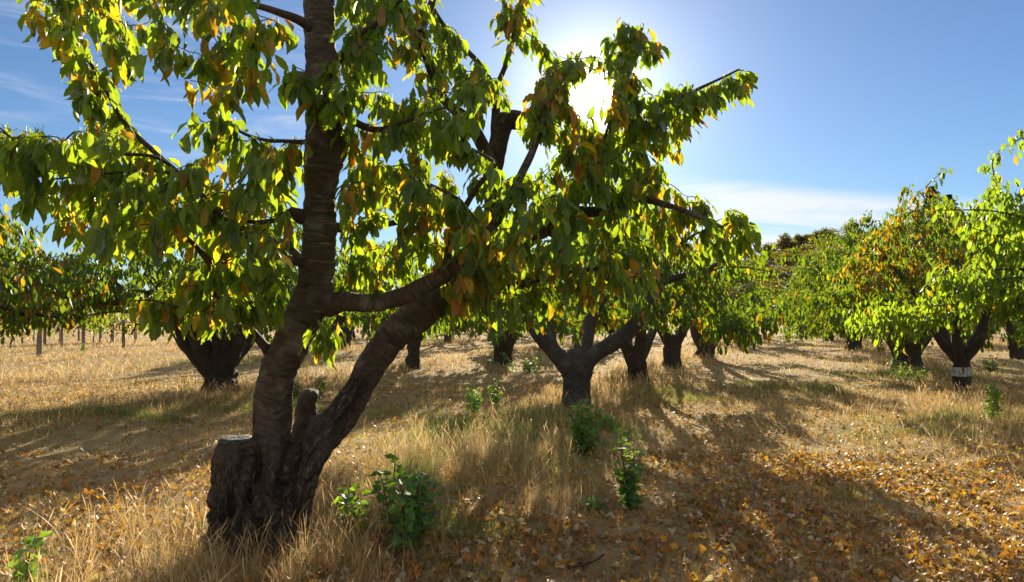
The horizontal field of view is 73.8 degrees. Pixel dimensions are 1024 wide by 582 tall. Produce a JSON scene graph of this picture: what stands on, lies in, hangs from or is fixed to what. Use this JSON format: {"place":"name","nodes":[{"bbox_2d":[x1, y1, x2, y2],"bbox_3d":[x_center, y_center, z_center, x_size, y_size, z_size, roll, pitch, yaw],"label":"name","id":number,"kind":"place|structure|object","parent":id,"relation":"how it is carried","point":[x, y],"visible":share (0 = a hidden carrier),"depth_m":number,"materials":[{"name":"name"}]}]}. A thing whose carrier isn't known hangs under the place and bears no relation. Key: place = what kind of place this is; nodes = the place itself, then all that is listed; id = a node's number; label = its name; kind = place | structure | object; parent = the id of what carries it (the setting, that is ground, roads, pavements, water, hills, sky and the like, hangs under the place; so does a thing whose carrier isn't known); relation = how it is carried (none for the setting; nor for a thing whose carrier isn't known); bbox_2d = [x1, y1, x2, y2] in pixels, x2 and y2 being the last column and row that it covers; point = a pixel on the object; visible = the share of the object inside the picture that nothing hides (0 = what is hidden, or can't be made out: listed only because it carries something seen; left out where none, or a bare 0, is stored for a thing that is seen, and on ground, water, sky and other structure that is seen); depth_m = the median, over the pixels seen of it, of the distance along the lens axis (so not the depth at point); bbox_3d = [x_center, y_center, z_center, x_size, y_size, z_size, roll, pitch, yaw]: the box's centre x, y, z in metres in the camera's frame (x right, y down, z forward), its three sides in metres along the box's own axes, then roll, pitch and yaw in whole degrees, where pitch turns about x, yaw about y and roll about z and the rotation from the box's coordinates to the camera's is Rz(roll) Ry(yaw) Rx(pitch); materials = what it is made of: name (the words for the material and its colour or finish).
{"place":"outdoors","nodes":[
{"label":"outdoors","id":0,"kind":"place"},
{"bbox_2d":[0,313,1023,581],"bbox_3d":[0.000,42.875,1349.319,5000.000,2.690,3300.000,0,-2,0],"label":"ground","id":1,"kind":"structure","parent":0,"point":[82,433],"depth_m":8.08,"materials":[{"name":"brown soil"}]},
{"bbox_2d":[0,321,55,347],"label":"grape vine","id":2,"kind":"object","parent":1,"relation":"on","point":[9,337],"visible":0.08,"depth_m":29.02,"materials":[{"name":"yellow plant"}]},
{"bbox_2d":[4,531,52,581],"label":"poplar seedling","id":3,"kind":"object","parent":1,"relation":"on","point":[20,566],"visible":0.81,"depth_m":3.57,"materials":[{"name":"green plant"}]},
{"bbox_2d":[36,329,42,356],"bbox_3d":[-15.952,1.335,23.046,0.158,2.027,0.160,-1,-2,23],"label":"vineyard post","id":4,"kind":"object","parent":1,"relation":"on","point":[39,343],"visible":0.45,"depth_m":22.98,"materials":[{"name":"brown wood"}]},
{"bbox_2d":[43,327,46,344],"bbox_3d":[-21.970,1.608,32.110,0.151,2.023,0.136,1,-2,-22],"label":"vineyard post","id":5,"kind":"object","parent":1,"relation":"on","point":[44,337],"visible":0.39,"depth_m":32.05,"materials":[{"name":"brown wood"}]},
{"bbox_2d":[60,321,63,347],"bbox_3d":[-19.124,1.481,28.999,0.101,2.017,0.102,1,-2,-23],"label":"vineyard post","id":6,"kind":"object","parent":1,"relation":"on","point":[61,337],"visible":0.42,"depth_m":28.95,"materials":[{"name":"brown wood"}]},
{"bbox_2d":[43,318,81,343],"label":"grape vine","id":7,"kind":"object","parent":1,"relation":"on","point":[66,331],"visible":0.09,"depth_m":33.26,"materials":[{"name":"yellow plant"}]},
{"bbox_2d":[0,204,147,331],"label":"cherry tree","id":8,"kind":"object","parent":1,"relation":"on","point":[25,284],"visible":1,"depth_m":8.86,"materials":[{"name":"green plant"}]},
{"bbox_2d":[81,329,85,349],"bbox_3d":[-17.102,1.462,27.240,0.131,2.022,0.129,1,-2,-23],"label":"vineyard post","id":9,"kind":"object","parent":1,"relation":"on","point":[83,336],"visible":0.34,"depth_m":27.17,"materials":[{"name":"brown wood"}]},
{"bbox_2d":[54,541,125,552],"bbox_3d":[-2.664,1.618,4.316,0.416,0.051,0.029,0,-2,-9],"label":"fallen stick","id":10,"kind":"object","parent":1,"relation":"on","point":[66,550],"visible":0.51,"depth_m":4.29,"materials":[{"name":"brown wood"}]},
{"bbox_2d":[65,312,126,342],"bbox_3d":[-21.095,1.703,34.561,3.484,1.897,1.136,0,-2,0],"label":"grape vine","id":11,"kind":"object","parent":1,"relation":"on","point":[88,330],"visible":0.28,"depth_m":34.50,"materials":[{"name":"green plant"}]},
{"bbox_2d":[99,323,101,344],"bbox_3d":[-18.686,1.622,30.998,0.121,2.020,0.119,-1,-2,23],"label":"vineyard post","id":12,"kind":"object","parent":1,"relation":"on","point":[100,337],"visible":0.34,"depth_m":30.94,"materials":[{"name":"brown wood"}]},
{"bbox_2d":[89,313,136,341],"bbox_3d":[-20.399,1.603,34.604,3.418,2.086,1.383,0,-2,0],"label":"grape vine","id":13,"kind":"object","parent":1,"relation":"on","point":[116,324],"visible":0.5,"depth_m":34.54,"materials":[{"name":"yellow plant"}]},
{"bbox_2d":[122,313,125,350],"bbox_3d":[-15.275,1.485,26.833,0.162,2.023,0.136,-1,-2,21],"label":"vineyard post","id":14,"kind":"object","parent":1,"relation":"on","point":[123,339],"visible":0.47,"depth_m":26.78,"materials":[{"name":"brown wood"}]},
{"bbox_2d":[134,319,135,342],"bbox_3d":[-17.125,1.541,31.000,0.093,2.014,0.082,-1,-2,22],"label":"vineyard post","id":15,"kind":"object","parent":1,"relation":"on","point":[135,332],"visible":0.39,"depth_m":30.97,"materials":[{"name":"brown wood"}]},
{"bbox_2d":[114,313,161,339],"bbox_3d":[-19.899,1.742,35.908,3.372,2.117,1.461,0,-2,0],"label":"grape vine","id":16,"kind":"object","parent":1,"relation":"on","point":[137,329],"visible":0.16,"depth_m":35.91,"materials":[{"name":"yellow plant"}]},
{"bbox_2d":[0,205,393,392],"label":"cherry tree","id":17,"kind":"object","parent":1,"relation":"on","point":[217,359],"visible":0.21,"depth_m":11.82,"materials":[{"name":"green plant"}]},
{"bbox_2d":[292,382,302,398],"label":"poplar seedling","id":18,"kind":"object","parent":1,"relation":"on","point":[295,389],"visible":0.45,"depth_m":11.98,"materials":[{"name":"green plant"}]},
{"bbox_2d":[308,377,325,398],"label":"poplar seedling","id":19,"kind":"object","parent":1,"relation":"on","point":[322,387],"visible":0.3,"depth_m":12.02,"materials":[{"name":"green plant"}]},
{"bbox_2d":[292,249,399,349],"bbox_3d":[-7.051,0.239,27.571,5.619,4.510,6.437,1,-2,-29],"label":"cherry tree","id":20,"kind":"object","parent":1,"relation":"on","point":[347,331],"visible":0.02,"depth_m":26.96,"materials":[{"name":"green plant"}]},
{"bbox_2d":[331,480,371,534],"bbox_3d":[-1.065,1.439,4.501,0.283,0.437,0.279,-1,-2,39],"label":"poplar seedling","id":21,"kind":"object","parent":1,"relation":"on","point":[347,501],"visible":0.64,"depth_m":4.45,"materials":[{"name":"green plant"}]},
{"bbox_2d":[0,0,761,564],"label":"cherry tree","id":22,"kind":"object","parent":1,"relation":"on","point":[276,460],"visible":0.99,"depth_m":3.79,"materials":[{"name":"green plant"}]},
{"bbox_2d":[368,450,442,555],"bbox_3d":[-0.618,1.332,4.239,0.492,0.626,0.539,1,-2,-39],"label":"poplar seedling","id":23,"kind":"object","parent":1,"relation":"on","point":[410,514],"visible":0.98,"depth_m":4.23,"materials":[{"name":"green plant"}]},
{"bbox_2d":[337,227,492,368],"bbox_3d":[-2.628,-0.038,17.459,5.214,4.278,5.031,0,-2,0],"label":"cherry tree","id":24,"kind":"object","parent":1,"relation":"on","point":[413,349],"visible":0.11,"depth_m":16.91,"materials":[{"name":"green plant"}]},
{"bbox_2d":[444,324,468,342],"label":"cherry tree","id":25,"kind":"object","parent":1,"relation":"on","point":[447,337],"visible":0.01,"depth_m":33.22,"materials":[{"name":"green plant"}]},
{"bbox_2d":[463,381,483,412],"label":"poplar seedling","id":26,"kind":"object","parent":1,"relation":"on","point":[475,404],"visible":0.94,"depth_m":10.36,"materials":[{"name":"green plant"}]},
{"bbox_2d":[487,377,503,408],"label":"poplar seedling","id":27,"kind":"object","parent":1,"relation":"on","point":[496,396],"visible":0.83,"depth_m":10.44,"materials":[{"name":"green plant"}]},
{"bbox_2d":[427,267,581,364],"bbox_3d":[-0.271,0.332,19.717,5.856,3.826,4.901,0,-2,0],"label":"cherry tree","id":28,"kind":"object","parent":1,"relation":"on","point":[506,344],"visible":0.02,"depth_m":19.71,"materials":[{"name":"green plant"}]},
{"bbox_2d":[0,344,1023,581],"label":"leaf litter","id":29,"kind":"object","parent":1,"relation":"on","point":[1012,551],"visible":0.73,"depth_m":5.10,"materials":[{"name":"brown plant"}]},
{"bbox_2d":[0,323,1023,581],"bbox_3d":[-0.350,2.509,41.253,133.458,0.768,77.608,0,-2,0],"label":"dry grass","id":30,"kind":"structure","parent":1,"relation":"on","point":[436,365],"depth_m":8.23,"materials":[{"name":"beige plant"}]},
{"bbox_2d":[0,356,1023,581],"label":"green grass","id":31,"kind":"structure","parent":1,"relation":"on","point":[434,424],"depth_m":8.58,"materials":[{"name":"plant"}]},
{"bbox_2d":[487,352,544,372],"bbox_3d":[0.158,1.800,17.130,1.430,0.594,0.830,1,-2,-21],"label":"shrub","id":32,"kind":"object","parent":1,"relation":"on","point":[527,369],"visible":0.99,"depth_m":17.05,"materials":[{"name":"green plant"}]},
{"bbox_2d":[567,396,605,459],"bbox_3d":[0.751,1.406,6.948,0.371,0.657,0.418,-1,-2,29],"label":"poplar seedling","id":33,"kind":"object","parent":1,"relation":"on","point":[582,431],"visible":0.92,"depth_m":6.88,"materials":[{"name":"green plant"}]},
{"bbox_2d":[569,553,604,568],"bbox_3d":[0.460,1.642,4.143,0.292,0.033,0.027,1,-2,-38],"label":"fallen stick","id":34,"kind":"object","parent":1,"relation":"on","point":[587,563],"visible":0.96,"depth_m":4.12,"materials":[{"name":"brown wood"}]},
{"bbox_2d":[581,492,608,513],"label":"poplar seedling","id":35,"kind":"object","parent":1,"relation":"on","point":[596,504],"visible":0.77,"depth_m":5.06,"materials":[{"name":"green plant"}]},
{"bbox_2d":[598,413,616,428],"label":"weed","id":36,"kind":"object","parent":1,"relation":"on","point":[608,416],"visible":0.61,"depth_m":8.49,"materials":[{"name":"green plant"}]},
{"bbox_2d":[422,162,808,406],"bbox_3d":[1.317,-0.185,10.752,5.546,4.166,5.528,0,-2,0],"label":"cherry tree","id":37,"kind":"object","parent":1,"relation":"on","point":[579,361],"visible":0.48,"depth_m":9.76,"materials":[{"name":"green plant"}]},
{"bbox_2d":[611,427,645,510],"bbox_3d":[0.872,1.342,5.132,0.285,0.636,0.241,0,-2,0],"label":"poplar seedling","id":38,"kind":"object","parent":1,"relation":"on","point":[628,487],"visible":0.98,"depth_m":5.11,"materials":[{"name":"green plant"}]},
{"bbox_2d":[554,251,741,382],"bbox_3d":[2.594,0.436,14.440,4.160,3.157,4.725,0,-2,0],"label":"cherry tree","id":39,"kind":"object","parent":1,"relation":"on","point":[636,355],"visible":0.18,"depth_m":13.68,"materials":[{"name":"green plant"}]},
{"bbox_2d":[601,264,743,368],"bbox_3d":[4.272,0.657,18.203,4.174,3.074,3.937,-1,-2,24],"label":"cherry tree","id":40,"kind":"object","parent":1,"relation":"on","point":[672,343],"visible":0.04,"depth_m":18.12,"materials":[{"name":"green plant"}]},
{"bbox_2d":[681,416,709,431],"bbox_3d":[2.412,1.760,9.019,0.075,0.061,1.012,0,-2,-7],"label":"fallen stick","id":41,"kind":"object","parent":1,"relation":"on","point":[697,425],"visible":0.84,"depth_m":8.92,"materials":[{"name":"brown wood"}]},
{"bbox_2d":[640,243,792,358],"bbox_3d":[5.863,0.340,22.072,6.096,3.881,5.278,0,-2,0],"label":"cherry tree","id":42,"kind":"object","parent":1,"relation":"on","point":[696,336],"visible":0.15,"depth_m":21.35,"materials":[{"name":"green plant"}]},
{"bbox_2d":[678,270,773,342],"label":"cherry tree","id":43,"kind":"object","parent":1,"relation":"on","point":[757,299],"visible":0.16,"depth_m":32.84,"materials":[{"name":"green plant"}]},
{"bbox_2d":[716,285,774,313],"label":"cherry tree","id":44,"kind":"object","parent":1,"relation":"on","point":[768,302],"visible":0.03,"depth_m":39.78,"materials":[{"name":"green plant"}]},
{"bbox_2d":[748,291,772,307],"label":"cherry tree","id":45,"kind":"object","parent":1,"relation":"on","point":[769,297],"visible":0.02,"depth_m":47.80,"materials":[{"name":"green plant"}]},
{"bbox_2d":[770,270,822,333],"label":"cherry tree","id":46,"kind":"object","parent":1,"relation":"on","point":[786,297],"visible":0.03,"depth_m":47.52,"materials":[{"name":"green plant"}]},
{"bbox_2d":[773,251,841,340],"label":"cherry tree","id":47,"kind":"object","parent":1,"relation":"on","point":[830,338],"depth_m":35.89,"materials":[{"name":"green plant"}]},
{"bbox_2d":[817,523,847,548],"bbox_3d":[2.067,1.598,4.465,0.061,0.017,0.504,0,-2,4],"label":"fallen stick","id":48,"kind":"object","parent":1,"relation":"on","point":[832,540],"visible":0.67,"depth_m":4.35,"materials":[{"name":"brown wood"}]},
{"bbox_2d":[780,228,916,349],"bbox_3d":[13.527,0.009,27.302,6.523,4.886,7.147,0,-2,0],"label":"cherry tree","id":49,"kind":"object","parent":1,"relation":"on","point":[804,278],"visible":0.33,"depth_m":26.64,"materials":[{"name":"green plant"}]},
{"bbox_2d":[886,359,913,378],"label":"poplar seedling","id":50,"kind":"object","parent":1,"relation":"on","point":[904,367],"visible":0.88,"depth_m":15.17,"materials":[{"name":"green plant"}]},
{"bbox_2d":[778,199,1023,369],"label":"cherry tree","id":51,"kind":"object","parent":1,"relation":"on","point":[912,349],"visible":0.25,"depth_m":17.49,"materials":[{"name":"green plant"}]},
{"bbox_2d":[787,165,1023,392],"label":"cherry tree","id":52,"kind":"object","parent":1,"relation":"on","point":[957,351],"visible":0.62,"depth_m":12.54,"materials":[{"name":"green plant"}]},
{"bbox_2d":[912,367,931,381],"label":"poplar seedling","id":53,"kind":"object","parent":1,"relation":"on","point":[921,373],"visible":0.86,"depth_m":14.39,"materials":[{"name":"green plant"}]},
{"bbox_2d":[842,127,1023,358],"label":"cherry tree","id":54,"kind":"object","parent":1,"relation":"on","point":[982,282],"visible":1,"depth_m":9.26,"materials":[{"name":"green plant"}]},
{"bbox_2d":[917,317,1015,343],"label":"cherry tree","id":55,"kind":"object","parent":1,"relation":"on","point":[964,336],"depth_m":31.92,"materials":[{"name":"green plant"}]},
{"bbox_2d":[982,355,997,371],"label":"weed","id":56,"kind":"object","parent":1,"relation":"on","point":[994,366],"visible":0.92,"depth_m":17.65,"materials":[{"name":"green plant"}]},
{"bbox_2d":[962,261,1023,359],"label":"cherry tree","id":57,"kind":"object","parent":1,"relation":"on","point":[1014,351],"visible":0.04,"depth_m":22.32,"materials":[{"name":"green plant"}]},
{"bbox_2d":[983,382,1005,420],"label":"poplar seedling","id":58,"kind":"object","parent":1,"relation":"on","point":[996,393],"visible":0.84,"depth_m":9.01,"materials":[{"name":"green plant"}]},
{"bbox_2d":[0,334,1023,581],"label":"tall grass","id":59,"kind":"structure","parent":0,"point":[284,568],"depth_m":5.92,"materials":[{"name":"beige plant"}]},
{"bbox_2d":[0,0,1023,312],"label":"sky","id":60,"kind":"structure","parent":0,"point":[856,103],"materials":[{"name":"blue"}]},
{"bbox_2d":[669,218,1012,312],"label":"hill","id":61,"kind":"structure","parent":0,"point":[771,263],"depth_m":261.25,"materials":[{"name":"green plant"}]},
{"bbox_2d":[753,242,774,255],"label":"oak tree","id":62,"kind":"object","parent":61,"relation":"on","point":[768,245],"visible":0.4,"depth_m":324.87,"materials":[{"name":"green plant"}]},
{"bbox_2d":[774,239,792,249],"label":"oak tree","id":63,"kind":"object","parent":61,"relation":"on","point":[785,246],"visible":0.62,"depth_m":331.81,"materials":[{"name":"green plant"}]},
{"bbox_2d":[777,233,799,248],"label":"oak tree","id":64,"kind":"object","parent":61,"relation":"on","point":[787,239],"visible":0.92,"depth_m":329.07,"materials":[{"name":"green plant"}]},
{"bbox_2d":[792,237,805,245],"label":"oak tree","id":65,"kind":"object","parent":61,"relation":"on","point":[804,242],"visible":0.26,"depth_m":337.68,"materials":[{"name":"green plant"}]},
{"bbox_2d":[793,233,811,244],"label":"oak tree","id":66,"kind":"object","parent":61,"relation":"on","point":[799,236],"visible":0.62,"depth_m":337.30,"materials":[{"name":"green plant"}]},
{"bbox_2d":[800,229,819,245],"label":"oak tree","id":67,"kind":"object","parent":61,"relation":"on","point":[807,240],"visible":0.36,"depth_m":335.46,"materials":[{"name":"green plant"}]},
{"bbox_2d":[811,227,831,242],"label":"oak tree","id":68,"kind":"object","parent":61,"relation":"on","point":[821,232],"visible":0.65,"depth_m":330.72,"materials":[{"name":"green plant"}]},
{"bbox_2d":[823,228,839,239],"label":"oak tree","id":69,"kind":"object","parent":61,"relation":"on","point":[833,233],"visible":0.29,"depth_m":333.68,"materials":[{"name":"green plant"}]},
{"bbox_2d":[838,221,863,236],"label":"oak tree","id":70,"kind":"object","parent":61,"relation":"on","point":[845,229],"visible":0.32,"depth_m":334.35,"materials":[{"name":"green plant"}]},
{"bbox_2d":[720,212,1020,302],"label":"woodland","id":71,"kind":"object","parent":61,"relation":"on","point":[779,254],"visible":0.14,"depth_m":270.64,"materials":[{"name":"green plant"}]},
{"bbox_2d":[911,186,941,221],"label":"pine tree","id":72,"kind":"object","parent":61,"relation":"on","point":[931,196],"visible":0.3,"depth_m":300.61,"materials":[{"name":"green plant"}]},
{"bbox_2d":[942,194,965,217],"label":"pine tree","id":73,"kind":"object","parent":61,"relation":"on","point":[949,196],"visible":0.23,"depth_m":304.99,"materials":[{"name":"green plant"}]}
]}

